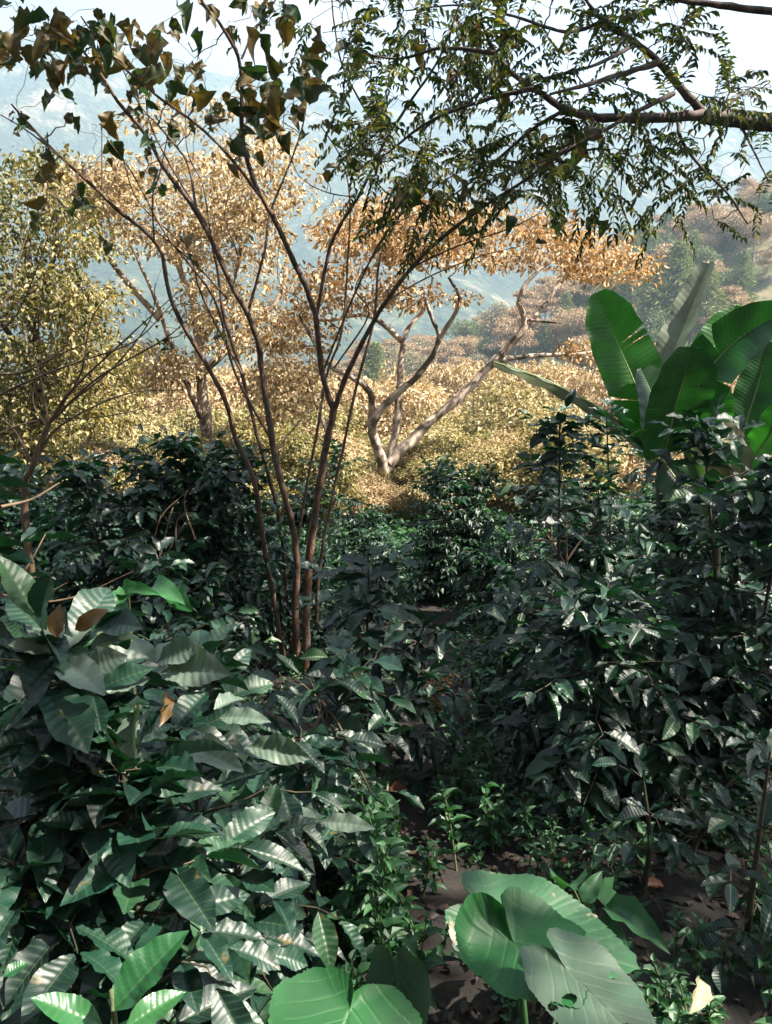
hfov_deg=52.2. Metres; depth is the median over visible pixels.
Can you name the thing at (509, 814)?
weed
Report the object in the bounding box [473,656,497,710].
weed
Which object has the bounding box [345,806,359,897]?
weed
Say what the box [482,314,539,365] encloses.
canopy tree
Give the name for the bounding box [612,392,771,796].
coffee plant
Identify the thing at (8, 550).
coffee plant
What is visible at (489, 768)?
weed
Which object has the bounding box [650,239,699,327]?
pine tree
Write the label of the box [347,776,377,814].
weed
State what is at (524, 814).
weed
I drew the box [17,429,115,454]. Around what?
slope tree
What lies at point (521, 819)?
weed
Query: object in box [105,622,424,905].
coffee plant
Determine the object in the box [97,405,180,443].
slope tree
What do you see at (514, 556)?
coffee plant
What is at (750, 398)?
banana plant
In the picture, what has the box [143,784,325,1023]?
coffee plant
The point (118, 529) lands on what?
coffee plant
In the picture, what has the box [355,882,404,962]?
weed
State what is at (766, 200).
canopy tree
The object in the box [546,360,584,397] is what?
canopy tree
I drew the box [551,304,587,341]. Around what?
canopy tree
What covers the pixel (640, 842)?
weed
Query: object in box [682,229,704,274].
pine tree
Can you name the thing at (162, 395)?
slope tree
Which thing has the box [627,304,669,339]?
canopy tree
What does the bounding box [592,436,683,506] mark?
slope tree
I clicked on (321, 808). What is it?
weed
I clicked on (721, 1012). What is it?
weed
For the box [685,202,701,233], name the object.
pine tree
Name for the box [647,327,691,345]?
canopy tree
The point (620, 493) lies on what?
coffee plant
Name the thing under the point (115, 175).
shade tree
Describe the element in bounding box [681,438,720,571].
banana sucker
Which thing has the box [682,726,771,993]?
coffee plant
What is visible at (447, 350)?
canopy tree
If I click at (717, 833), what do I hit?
weed
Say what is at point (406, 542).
coffee plant
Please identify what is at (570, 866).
weed
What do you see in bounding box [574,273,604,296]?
canopy tree
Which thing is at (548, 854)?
weed
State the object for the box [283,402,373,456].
slope tree
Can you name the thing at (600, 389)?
slope tree
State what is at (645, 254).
canopy tree
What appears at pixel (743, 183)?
canopy tree
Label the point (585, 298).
pine tree
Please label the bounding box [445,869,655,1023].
elephant ear
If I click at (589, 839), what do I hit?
weed
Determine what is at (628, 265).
pine tree
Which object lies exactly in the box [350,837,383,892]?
weed
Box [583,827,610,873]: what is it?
weed
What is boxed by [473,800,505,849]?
weed
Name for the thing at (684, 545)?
coffee plant
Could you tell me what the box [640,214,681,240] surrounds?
canopy tree
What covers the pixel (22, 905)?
coffee plant
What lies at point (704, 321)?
canopy tree
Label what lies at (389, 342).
canopy tree
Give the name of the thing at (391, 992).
elephant ear
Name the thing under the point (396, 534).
ground cover
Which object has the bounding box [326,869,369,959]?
weed
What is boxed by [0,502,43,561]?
coffee plant
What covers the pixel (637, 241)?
pine tree
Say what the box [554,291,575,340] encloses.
pine tree
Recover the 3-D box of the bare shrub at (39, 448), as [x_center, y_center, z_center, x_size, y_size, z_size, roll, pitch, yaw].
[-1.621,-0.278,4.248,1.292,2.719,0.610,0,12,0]
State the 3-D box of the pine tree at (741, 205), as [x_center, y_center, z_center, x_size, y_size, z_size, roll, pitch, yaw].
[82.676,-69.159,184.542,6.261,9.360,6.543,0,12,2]
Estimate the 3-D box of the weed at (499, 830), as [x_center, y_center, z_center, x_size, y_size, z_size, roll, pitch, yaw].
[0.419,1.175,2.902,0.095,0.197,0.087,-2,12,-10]
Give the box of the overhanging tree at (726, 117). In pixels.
[258,0,771,280]
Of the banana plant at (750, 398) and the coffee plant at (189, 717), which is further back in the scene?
the banana plant at (750, 398)
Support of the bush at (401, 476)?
on the ground at (456, 984)
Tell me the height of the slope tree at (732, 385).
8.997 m
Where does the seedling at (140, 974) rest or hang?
on the ground at (456, 984)
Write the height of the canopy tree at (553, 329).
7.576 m
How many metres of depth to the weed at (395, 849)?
2.52 m
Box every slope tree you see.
[0,395,67,446]
[2,382,132,437]
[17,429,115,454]
[50,361,169,420]
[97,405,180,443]
[104,396,141,436]
[115,377,247,437]
[117,426,189,458]
[151,362,195,417]
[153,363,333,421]
[170,403,249,439]
[222,391,338,439]
[277,422,376,475]
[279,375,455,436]
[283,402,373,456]
[348,435,398,471]
[355,423,475,476]
[357,387,467,443]
[360,358,421,422]
[402,404,492,439]
[407,373,561,448]
[414,357,495,414]
[417,428,515,456]
[454,357,601,413]
[498,398,630,468]
[541,362,644,498]
[591,372,737,465]
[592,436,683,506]
[723,378,737,393]
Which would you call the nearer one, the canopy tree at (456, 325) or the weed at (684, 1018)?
the weed at (684, 1018)
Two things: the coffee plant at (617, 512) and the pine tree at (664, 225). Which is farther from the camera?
the pine tree at (664, 225)
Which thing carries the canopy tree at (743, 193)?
on the ground at (456, 984)
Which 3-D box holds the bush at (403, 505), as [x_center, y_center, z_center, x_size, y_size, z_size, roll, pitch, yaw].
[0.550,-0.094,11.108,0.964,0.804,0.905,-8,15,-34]
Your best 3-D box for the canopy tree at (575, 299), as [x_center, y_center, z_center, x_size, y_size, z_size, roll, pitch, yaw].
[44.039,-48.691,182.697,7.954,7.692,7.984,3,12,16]
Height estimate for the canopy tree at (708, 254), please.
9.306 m
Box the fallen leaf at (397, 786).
[390,781,409,792]
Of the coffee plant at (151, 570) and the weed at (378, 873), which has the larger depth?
the coffee plant at (151, 570)
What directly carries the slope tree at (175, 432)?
on the ground at (456, 984)
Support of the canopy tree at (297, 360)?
on the ground at (456, 984)
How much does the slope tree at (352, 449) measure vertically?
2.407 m
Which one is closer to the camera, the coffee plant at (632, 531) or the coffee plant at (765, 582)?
the coffee plant at (765, 582)
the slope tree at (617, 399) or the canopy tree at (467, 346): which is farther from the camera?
the canopy tree at (467, 346)
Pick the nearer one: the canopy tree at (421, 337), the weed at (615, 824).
the weed at (615, 824)
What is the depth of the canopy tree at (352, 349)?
185.09 m
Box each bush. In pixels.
[0,448,65,506]
[48,433,133,463]
[59,445,132,493]
[77,439,145,466]
[101,431,220,493]
[116,460,160,522]
[119,454,197,506]
[182,421,278,458]
[199,422,365,521]
[254,427,345,507]
[267,437,375,583]
[269,443,369,522]
[337,470,399,519]
[360,467,411,515]
[370,437,464,487]
[385,478,460,521]
[392,453,494,515]
[397,448,433,481]
[398,454,517,607]
[452,443,540,518]
[455,426,545,521]
[466,423,620,529]
[490,493,519,521]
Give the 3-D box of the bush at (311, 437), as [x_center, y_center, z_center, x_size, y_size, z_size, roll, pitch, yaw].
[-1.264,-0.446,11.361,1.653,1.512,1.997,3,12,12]
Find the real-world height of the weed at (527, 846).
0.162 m
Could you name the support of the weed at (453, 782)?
on the ground at (456, 984)
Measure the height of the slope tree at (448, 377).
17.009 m
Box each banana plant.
[493,261,771,613]
[683,342,771,582]
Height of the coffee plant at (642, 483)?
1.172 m
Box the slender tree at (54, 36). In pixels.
[0,0,608,675]
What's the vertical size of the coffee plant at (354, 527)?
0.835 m
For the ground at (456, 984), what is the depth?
2.82 m
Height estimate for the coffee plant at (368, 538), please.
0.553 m
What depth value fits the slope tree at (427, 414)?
26.88 m
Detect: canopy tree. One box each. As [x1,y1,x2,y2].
[231,362,253,371]
[270,356,301,369]
[329,366,358,376]
[337,352,369,376]
[346,339,373,361]
[360,362,388,377]
[377,346,411,380]
[380,338,399,387]
[385,349,432,381]
[396,344,424,358]
[406,333,427,344]
[409,335,442,348]
[412,346,439,366]
[414,337,441,367]
[416,338,464,364]
[438,356,475,369]
[446,318,485,339]
[453,334,484,359]
[454,319,489,338]
[454,335,482,358]
[465,353,490,372]
[471,316,486,335]
[475,301,511,338]
[475,335,510,363]
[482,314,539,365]
[492,297,545,354]
[492,324,504,339]
[511,289,555,317]
[522,283,554,319]
[531,278,583,335]
[535,275,567,317]
[537,317,575,350]
[537,357,557,364]
[546,358,565,368]
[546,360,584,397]
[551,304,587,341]
[563,334,597,373]
[568,276,579,306]
[568,285,585,307]
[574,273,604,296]
[590,267,646,309]
[601,245,643,275]
[622,251,650,298]
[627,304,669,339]
[629,228,664,246]
[633,289,679,314]
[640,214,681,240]
[640,242,678,270]
[643,231,679,255]
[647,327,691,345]
[660,225,687,240]
[673,203,711,234]
[677,232,723,256]
[682,203,735,236]
[687,245,723,270]
[690,316,710,344]
[703,259,729,277]
[709,205,761,257]
[710,265,750,289]
[715,284,755,308]
[723,211,771,261]
[726,195,750,209]
[730,190,753,201]
[733,177,759,199]
[740,183,771,208]
[751,190,771,233]
[753,244,771,266]
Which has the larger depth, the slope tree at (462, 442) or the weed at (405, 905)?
the slope tree at (462, 442)
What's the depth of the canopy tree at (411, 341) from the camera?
207.04 m
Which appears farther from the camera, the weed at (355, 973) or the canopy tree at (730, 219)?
the canopy tree at (730, 219)
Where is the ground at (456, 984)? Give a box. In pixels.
[0,234,771,1023]
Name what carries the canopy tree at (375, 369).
on the ground at (456, 984)
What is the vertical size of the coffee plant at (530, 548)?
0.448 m
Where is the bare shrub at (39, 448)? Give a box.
[0,200,186,687]
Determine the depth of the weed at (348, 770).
2.94 m
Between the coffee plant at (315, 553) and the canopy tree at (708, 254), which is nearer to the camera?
the coffee plant at (315, 553)
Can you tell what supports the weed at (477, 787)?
on the ground at (456, 984)
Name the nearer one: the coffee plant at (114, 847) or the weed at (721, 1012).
the coffee plant at (114, 847)
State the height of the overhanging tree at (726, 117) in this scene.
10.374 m
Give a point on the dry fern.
(437, 702)
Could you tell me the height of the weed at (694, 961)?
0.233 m
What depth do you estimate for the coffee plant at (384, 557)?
6.27 m
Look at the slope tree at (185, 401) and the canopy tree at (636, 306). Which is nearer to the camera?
the slope tree at (185, 401)
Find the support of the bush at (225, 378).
on the ground at (456, 984)
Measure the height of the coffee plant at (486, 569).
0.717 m
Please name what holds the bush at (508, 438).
on the ground at (456, 984)
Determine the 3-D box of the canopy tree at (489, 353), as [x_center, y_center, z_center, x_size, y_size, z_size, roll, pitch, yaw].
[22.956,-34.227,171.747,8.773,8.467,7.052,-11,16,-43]
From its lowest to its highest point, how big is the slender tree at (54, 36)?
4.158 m
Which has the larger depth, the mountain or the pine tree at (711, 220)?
the mountain
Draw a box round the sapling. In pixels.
[113,575,191,708]
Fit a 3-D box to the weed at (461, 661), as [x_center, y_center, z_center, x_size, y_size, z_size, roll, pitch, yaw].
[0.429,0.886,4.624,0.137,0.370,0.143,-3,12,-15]
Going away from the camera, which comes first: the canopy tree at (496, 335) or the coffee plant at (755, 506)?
the coffee plant at (755, 506)
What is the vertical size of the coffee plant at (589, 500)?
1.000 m
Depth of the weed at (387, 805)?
2.73 m
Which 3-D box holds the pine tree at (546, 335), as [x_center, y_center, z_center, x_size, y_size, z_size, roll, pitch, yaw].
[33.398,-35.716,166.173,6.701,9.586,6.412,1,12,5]
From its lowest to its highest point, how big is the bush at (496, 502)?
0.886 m
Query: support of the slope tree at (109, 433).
on the ground at (456, 984)
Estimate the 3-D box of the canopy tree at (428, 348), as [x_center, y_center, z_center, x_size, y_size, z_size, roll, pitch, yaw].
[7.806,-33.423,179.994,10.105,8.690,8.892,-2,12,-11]
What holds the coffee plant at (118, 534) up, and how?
on the ground at (456, 984)
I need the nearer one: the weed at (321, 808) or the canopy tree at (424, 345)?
the weed at (321, 808)
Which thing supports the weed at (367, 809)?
on the ground at (456, 984)
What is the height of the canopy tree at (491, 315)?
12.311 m
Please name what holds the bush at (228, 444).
on the ground at (456, 984)
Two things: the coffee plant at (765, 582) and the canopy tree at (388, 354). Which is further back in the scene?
the canopy tree at (388, 354)
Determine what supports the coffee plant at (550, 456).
on the ground at (456, 984)
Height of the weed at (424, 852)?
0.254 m
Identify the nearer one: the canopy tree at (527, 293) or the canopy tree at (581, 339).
the canopy tree at (581, 339)
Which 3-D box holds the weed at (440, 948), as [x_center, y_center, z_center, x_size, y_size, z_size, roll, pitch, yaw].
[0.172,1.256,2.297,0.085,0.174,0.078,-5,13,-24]
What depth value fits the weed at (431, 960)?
2.04 m
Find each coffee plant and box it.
[0,446,125,616]
[0,449,133,977]
[0,496,133,614]
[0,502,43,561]
[0,556,374,1023]
[0,564,117,673]
[0,699,280,1023]
[0,799,144,1023]
[28,448,242,649]
[40,482,66,507]
[42,510,126,587]
[53,457,135,523]
[81,423,321,674]
[82,623,366,1023]
[92,537,291,766]
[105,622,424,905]
[106,520,161,547]
[131,555,273,687]
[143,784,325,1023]
[158,452,249,550]
[220,694,412,965]
[234,541,263,577]
[237,494,288,546]
[237,559,292,627]
[262,542,500,810]
[263,543,360,638]
[281,503,324,527]
[281,539,337,593]
[283,604,355,677]
[327,503,396,567]
[336,542,429,622]
[353,528,406,571]
[394,527,463,603]
[397,538,422,568]
[437,541,538,627]
[449,625,558,728]
[466,515,676,665]
[467,637,604,769]
[471,388,653,671]
[481,556,760,838]
[482,544,583,635]
[491,540,530,590]
[497,527,532,556]
[501,521,537,540]
[515,541,546,571]
[519,471,607,532]
[539,481,628,544]
[544,398,677,648]
[560,756,709,929]
[580,498,628,530]
[592,463,635,504]
[597,517,633,546]
[604,561,771,812]
[608,493,755,648]
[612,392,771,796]
[613,522,655,562]
[623,453,682,509]
[629,483,756,555]
[635,725,771,874]
[681,522,768,629]
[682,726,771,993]
[737,542,771,659]
[739,476,768,509]
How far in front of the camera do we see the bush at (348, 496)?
10.69 m
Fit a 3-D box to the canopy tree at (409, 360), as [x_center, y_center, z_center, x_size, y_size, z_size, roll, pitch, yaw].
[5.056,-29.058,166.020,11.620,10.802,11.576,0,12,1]
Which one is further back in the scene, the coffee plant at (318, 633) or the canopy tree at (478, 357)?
the canopy tree at (478, 357)
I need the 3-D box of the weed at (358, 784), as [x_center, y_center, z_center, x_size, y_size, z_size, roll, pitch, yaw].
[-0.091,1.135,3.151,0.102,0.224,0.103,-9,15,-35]
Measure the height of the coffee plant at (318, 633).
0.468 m
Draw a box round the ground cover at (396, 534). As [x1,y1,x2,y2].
[0,496,771,1023]
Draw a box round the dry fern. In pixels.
[420,673,466,712]
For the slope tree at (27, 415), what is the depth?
23.41 m
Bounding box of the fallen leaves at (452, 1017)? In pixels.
[0,629,771,1023]
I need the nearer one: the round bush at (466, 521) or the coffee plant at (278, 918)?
the coffee plant at (278, 918)
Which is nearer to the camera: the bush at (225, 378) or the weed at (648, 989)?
the weed at (648, 989)
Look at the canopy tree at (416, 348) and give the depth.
180.28 m
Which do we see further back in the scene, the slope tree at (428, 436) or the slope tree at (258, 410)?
the slope tree at (258, 410)
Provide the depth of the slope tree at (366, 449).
20.08 m
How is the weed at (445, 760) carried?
on the ground at (456, 984)
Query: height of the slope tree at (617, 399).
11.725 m
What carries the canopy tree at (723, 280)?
on the ground at (456, 984)
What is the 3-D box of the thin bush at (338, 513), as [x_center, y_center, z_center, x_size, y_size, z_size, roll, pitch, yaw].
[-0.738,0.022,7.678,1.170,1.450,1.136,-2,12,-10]
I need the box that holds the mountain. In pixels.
[0,38,771,385]
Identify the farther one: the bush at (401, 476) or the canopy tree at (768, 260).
the canopy tree at (768, 260)
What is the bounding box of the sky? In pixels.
[0,0,771,112]
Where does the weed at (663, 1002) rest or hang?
on the ground at (456, 984)
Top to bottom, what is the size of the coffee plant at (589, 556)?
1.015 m
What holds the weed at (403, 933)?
on the ground at (456, 984)
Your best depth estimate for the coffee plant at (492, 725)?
3.69 m
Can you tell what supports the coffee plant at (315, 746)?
on the ground at (456, 984)
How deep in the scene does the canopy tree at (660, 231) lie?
190.65 m
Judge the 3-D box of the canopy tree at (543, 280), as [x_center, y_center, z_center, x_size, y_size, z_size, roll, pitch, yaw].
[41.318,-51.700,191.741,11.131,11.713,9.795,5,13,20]
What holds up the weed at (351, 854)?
on the ground at (456, 984)
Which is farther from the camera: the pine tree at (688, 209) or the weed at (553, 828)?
the pine tree at (688, 209)
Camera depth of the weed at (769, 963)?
2.20 m
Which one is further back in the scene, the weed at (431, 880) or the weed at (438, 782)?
the weed at (438, 782)
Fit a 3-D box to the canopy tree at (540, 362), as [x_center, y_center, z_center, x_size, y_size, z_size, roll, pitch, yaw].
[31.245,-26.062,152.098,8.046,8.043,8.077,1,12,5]
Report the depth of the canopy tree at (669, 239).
183.28 m
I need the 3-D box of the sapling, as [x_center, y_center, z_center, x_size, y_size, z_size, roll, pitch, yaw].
[-0.710,0.755,2.422,0.245,1.156,0.146,-8,15,-34]
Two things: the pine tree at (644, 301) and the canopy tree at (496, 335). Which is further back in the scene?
the canopy tree at (496, 335)
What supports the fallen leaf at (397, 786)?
on the ground at (456, 984)
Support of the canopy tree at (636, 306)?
on the ground at (456, 984)
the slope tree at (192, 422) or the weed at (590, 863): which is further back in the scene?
the slope tree at (192, 422)
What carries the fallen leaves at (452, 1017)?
on the ground at (456, 984)
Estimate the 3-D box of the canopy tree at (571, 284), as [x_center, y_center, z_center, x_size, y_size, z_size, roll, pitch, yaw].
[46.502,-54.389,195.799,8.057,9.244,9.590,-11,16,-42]
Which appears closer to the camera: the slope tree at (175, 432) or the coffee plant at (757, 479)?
the coffee plant at (757, 479)
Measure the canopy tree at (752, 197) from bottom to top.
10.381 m
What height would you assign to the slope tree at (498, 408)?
5.572 m
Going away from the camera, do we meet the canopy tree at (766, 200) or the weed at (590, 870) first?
the weed at (590, 870)
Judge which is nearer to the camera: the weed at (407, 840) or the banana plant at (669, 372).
the weed at (407, 840)
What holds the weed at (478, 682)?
on the ground at (456, 984)
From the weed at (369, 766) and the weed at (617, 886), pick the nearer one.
the weed at (617, 886)
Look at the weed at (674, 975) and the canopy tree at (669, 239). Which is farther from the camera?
the canopy tree at (669, 239)
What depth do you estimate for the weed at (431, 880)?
2.62 m
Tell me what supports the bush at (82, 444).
on the ground at (456, 984)
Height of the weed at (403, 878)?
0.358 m
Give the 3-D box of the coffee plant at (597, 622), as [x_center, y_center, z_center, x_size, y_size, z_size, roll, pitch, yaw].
[0.960,0.717,3.300,1.125,1.202,1.541,8,14,34]
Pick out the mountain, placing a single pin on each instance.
(88, 106)
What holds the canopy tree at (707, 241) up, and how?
on the ground at (456, 984)
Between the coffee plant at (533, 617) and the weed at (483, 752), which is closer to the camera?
the weed at (483, 752)
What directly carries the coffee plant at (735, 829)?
on the ground at (456, 984)
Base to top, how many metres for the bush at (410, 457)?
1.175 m
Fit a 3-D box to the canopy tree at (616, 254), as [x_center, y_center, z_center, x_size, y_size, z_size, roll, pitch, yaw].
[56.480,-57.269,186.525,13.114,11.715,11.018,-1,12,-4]
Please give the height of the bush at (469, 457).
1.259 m
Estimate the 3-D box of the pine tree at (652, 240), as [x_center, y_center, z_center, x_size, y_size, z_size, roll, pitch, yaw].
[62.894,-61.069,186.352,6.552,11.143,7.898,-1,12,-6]
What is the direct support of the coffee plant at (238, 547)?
on the ground at (456, 984)
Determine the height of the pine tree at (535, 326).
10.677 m
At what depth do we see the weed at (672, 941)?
2.33 m
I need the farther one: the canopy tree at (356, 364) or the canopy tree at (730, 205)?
the canopy tree at (730, 205)
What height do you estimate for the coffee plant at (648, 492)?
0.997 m
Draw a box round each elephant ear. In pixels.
[268,944,430,1023]
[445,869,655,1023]
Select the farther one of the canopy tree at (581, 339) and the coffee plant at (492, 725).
the canopy tree at (581, 339)
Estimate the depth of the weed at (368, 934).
2.25 m
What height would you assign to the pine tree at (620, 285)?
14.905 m
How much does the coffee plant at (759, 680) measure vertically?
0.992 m
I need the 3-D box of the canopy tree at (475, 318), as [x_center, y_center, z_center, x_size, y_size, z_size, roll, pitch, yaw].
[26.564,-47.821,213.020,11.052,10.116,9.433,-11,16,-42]
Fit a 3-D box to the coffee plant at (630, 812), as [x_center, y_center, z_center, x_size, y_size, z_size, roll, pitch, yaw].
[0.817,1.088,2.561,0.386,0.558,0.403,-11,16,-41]
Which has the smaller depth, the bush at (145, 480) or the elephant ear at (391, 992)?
the elephant ear at (391, 992)
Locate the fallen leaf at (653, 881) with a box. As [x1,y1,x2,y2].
[648,876,664,887]
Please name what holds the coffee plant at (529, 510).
on the ground at (456, 984)
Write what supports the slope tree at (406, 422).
on the ground at (456, 984)
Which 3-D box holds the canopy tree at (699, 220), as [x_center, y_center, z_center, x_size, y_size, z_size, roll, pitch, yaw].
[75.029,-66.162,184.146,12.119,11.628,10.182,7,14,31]
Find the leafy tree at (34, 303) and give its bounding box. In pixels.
[0,135,162,492]
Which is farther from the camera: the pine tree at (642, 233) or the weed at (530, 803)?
the pine tree at (642, 233)
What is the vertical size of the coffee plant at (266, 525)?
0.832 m
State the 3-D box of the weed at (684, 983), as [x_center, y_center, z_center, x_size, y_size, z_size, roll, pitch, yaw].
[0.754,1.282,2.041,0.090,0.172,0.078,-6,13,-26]
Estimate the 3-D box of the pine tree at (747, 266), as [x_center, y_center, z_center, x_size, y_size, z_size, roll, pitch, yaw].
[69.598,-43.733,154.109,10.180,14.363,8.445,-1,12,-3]
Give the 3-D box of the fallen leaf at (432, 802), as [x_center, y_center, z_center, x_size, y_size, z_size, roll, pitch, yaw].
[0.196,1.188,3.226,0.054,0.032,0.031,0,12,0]
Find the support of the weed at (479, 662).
on the ground at (456, 984)
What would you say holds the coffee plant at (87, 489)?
on the ground at (456, 984)
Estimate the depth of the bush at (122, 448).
12.84 m
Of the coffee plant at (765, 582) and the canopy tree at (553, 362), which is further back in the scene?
the canopy tree at (553, 362)
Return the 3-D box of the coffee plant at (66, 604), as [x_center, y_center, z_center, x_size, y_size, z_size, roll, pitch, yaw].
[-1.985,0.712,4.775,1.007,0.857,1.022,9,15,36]
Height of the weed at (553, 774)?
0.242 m
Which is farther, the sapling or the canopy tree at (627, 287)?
the canopy tree at (627, 287)
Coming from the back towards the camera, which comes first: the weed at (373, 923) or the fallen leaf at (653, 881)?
the fallen leaf at (653, 881)
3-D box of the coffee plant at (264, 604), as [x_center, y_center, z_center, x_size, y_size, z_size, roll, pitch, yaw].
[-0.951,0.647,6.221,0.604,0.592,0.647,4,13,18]
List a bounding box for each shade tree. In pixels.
[20,93,347,452]
[225,189,668,484]
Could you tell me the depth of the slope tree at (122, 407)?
33.62 m
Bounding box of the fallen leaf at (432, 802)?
[427,797,437,806]
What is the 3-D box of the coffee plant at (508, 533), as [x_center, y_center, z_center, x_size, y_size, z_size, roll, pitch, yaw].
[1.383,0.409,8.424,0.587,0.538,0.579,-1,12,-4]
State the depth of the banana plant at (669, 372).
5.79 m
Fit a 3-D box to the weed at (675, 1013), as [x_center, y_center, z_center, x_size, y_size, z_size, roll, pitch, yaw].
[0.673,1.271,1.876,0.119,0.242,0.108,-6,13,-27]
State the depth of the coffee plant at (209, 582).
4.57 m
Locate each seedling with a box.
[3,930,188,1023]
[549,868,669,953]
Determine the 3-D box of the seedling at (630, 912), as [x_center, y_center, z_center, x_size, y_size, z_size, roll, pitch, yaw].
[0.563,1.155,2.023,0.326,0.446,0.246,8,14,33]
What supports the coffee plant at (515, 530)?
on the ground at (456, 984)
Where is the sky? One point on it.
(750, 35)
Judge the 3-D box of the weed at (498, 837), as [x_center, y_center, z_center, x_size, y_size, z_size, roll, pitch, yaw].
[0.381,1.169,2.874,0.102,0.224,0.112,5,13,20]
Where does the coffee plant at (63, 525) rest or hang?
on the ground at (456, 984)
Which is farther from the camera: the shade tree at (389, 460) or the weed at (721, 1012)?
the shade tree at (389, 460)
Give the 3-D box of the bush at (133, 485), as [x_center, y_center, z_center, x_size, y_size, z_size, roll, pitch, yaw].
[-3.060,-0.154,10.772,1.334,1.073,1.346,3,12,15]
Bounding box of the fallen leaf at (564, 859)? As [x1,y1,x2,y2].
[561,857,573,863]
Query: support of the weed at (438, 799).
on the ground at (456, 984)
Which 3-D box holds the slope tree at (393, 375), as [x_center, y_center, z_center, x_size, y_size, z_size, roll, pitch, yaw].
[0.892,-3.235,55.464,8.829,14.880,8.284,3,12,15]
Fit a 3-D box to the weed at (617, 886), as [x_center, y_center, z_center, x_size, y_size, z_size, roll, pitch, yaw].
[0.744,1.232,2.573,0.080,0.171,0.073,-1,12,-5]
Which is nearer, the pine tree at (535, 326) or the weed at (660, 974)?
the weed at (660, 974)
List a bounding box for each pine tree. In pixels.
[356,341,389,390]
[526,298,542,346]
[528,323,558,360]
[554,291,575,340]
[576,282,593,314]
[602,267,628,297]
[604,224,633,275]
[621,234,647,284]
[622,251,647,299]
[627,211,659,246]
[631,259,675,341]
[647,229,663,271]
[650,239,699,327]
[656,207,676,240]
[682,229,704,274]
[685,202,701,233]
[685,265,737,346]
[701,202,718,236]
[711,216,740,257]
[725,196,744,230]
[726,250,763,303]
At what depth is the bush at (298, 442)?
10.22 m
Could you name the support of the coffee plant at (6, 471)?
on the ground at (456, 984)
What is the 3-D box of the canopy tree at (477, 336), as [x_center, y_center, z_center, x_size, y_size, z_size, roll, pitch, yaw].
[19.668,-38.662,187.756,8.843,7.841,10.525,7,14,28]
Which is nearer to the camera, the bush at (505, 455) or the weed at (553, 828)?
the weed at (553, 828)
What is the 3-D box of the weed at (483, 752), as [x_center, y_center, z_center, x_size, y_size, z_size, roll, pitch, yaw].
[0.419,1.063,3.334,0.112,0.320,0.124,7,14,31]
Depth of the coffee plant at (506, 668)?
4.09 m
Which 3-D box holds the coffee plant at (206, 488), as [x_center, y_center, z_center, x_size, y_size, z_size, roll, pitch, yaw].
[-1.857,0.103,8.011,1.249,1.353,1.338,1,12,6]
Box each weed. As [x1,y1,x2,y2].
[315,804,348,891]
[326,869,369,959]
[337,948,369,992]
[340,766,355,811]
[341,804,390,890]
[342,783,358,812]
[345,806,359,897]
[346,795,413,933]
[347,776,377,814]
[348,874,402,943]
[349,839,408,957]
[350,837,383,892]
[351,768,370,804]
[352,762,375,781]
[353,806,402,895]
[355,824,394,932]
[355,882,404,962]
[357,844,390,887]
[371,902,411,956]
[375,792,401,837]
[382,818,407,880]
[385,800,420,870]
[390,856,421,948]
[392,893,431,958]
[399,909,446,1010]
[399,918,420,938]
[410,835,447,896]
[419,847,447,892]
[422,755,449,784]
[426,774,447,797]
[428,780,470,870]
[430,920,457,958]
[432,783,447,815]
[434,789,464,832]
[435,777,464,811]
[439,711,456,750]
[439,728,463,773]
[445,749,478,797]
[449,634,471,687]
[459,729,488,780]
[459,761,489,815]
[465,678,486,724]
[467,765,490,802]
[467,772,500,834]
[470,727,493,793]
[471,655,488,694]
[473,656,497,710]
[473,687,486,713]
[473,733,507,798]
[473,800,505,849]
[475,802,503,853]
[490,808,511,850]
[491,784,520,850]
[508,801,545,848]
[513,794,530,826]
[516,792,544,847]
[520,830,540,868]
[526,836,555,875]
[527,771,554,816]
[536,789,563,826]
[536,832,572,883]
[537,811,564,844]
[547,766,573,811]
[549,835,588,890]
[568,855,604,914]
[582,819,595,854]
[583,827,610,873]
[601,814,622,872]
[604,862,628,890]
[624,822,657,880]
[626,937,651,1004]
[635,982,672,1023]
[637,953,690,1017]
[638,987,658,1002]
[643,976,668,1016]
[654,979,696,1020]
[655,1002,691,1023]
[657,958,689,1012]
[663,976,696,1023]
[665,906,687,957]
[671,911,723,993]
[689,992,725,1023]
[690,997,730,1023]
[711,930,750,987]
[714,828,734,847]
[719,829,744,855]
[727,815,766,867]
[738,864,771,933]
[739,924,771,1007]
[753,989,771,1023]
[756,936,771,967]
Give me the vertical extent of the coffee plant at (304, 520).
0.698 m
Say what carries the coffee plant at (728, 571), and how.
on the ground at (456, 984)
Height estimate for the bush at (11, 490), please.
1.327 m
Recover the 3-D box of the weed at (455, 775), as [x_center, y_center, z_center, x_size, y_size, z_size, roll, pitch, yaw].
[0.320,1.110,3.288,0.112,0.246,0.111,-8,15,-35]
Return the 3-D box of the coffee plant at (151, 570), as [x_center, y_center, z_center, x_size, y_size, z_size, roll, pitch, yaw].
[-0.920,0.799,3.406,1.019,1.293,1.208,0,12,0]
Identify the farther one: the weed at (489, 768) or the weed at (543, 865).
the weed at (489, 768)
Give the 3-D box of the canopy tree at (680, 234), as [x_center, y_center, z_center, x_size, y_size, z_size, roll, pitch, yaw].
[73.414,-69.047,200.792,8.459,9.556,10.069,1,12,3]
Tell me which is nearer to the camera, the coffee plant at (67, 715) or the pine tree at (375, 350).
the coffee plant at (67, 715)
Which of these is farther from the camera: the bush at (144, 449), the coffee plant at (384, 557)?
the bush at (144, 449)
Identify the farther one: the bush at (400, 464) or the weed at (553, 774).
the bush at (400, 464)
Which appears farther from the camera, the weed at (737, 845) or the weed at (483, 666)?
the weed at (483, 666)
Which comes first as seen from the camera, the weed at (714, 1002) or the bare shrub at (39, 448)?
the weed at (714, 1002)
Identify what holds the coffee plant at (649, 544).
on the ground at (456, 984)

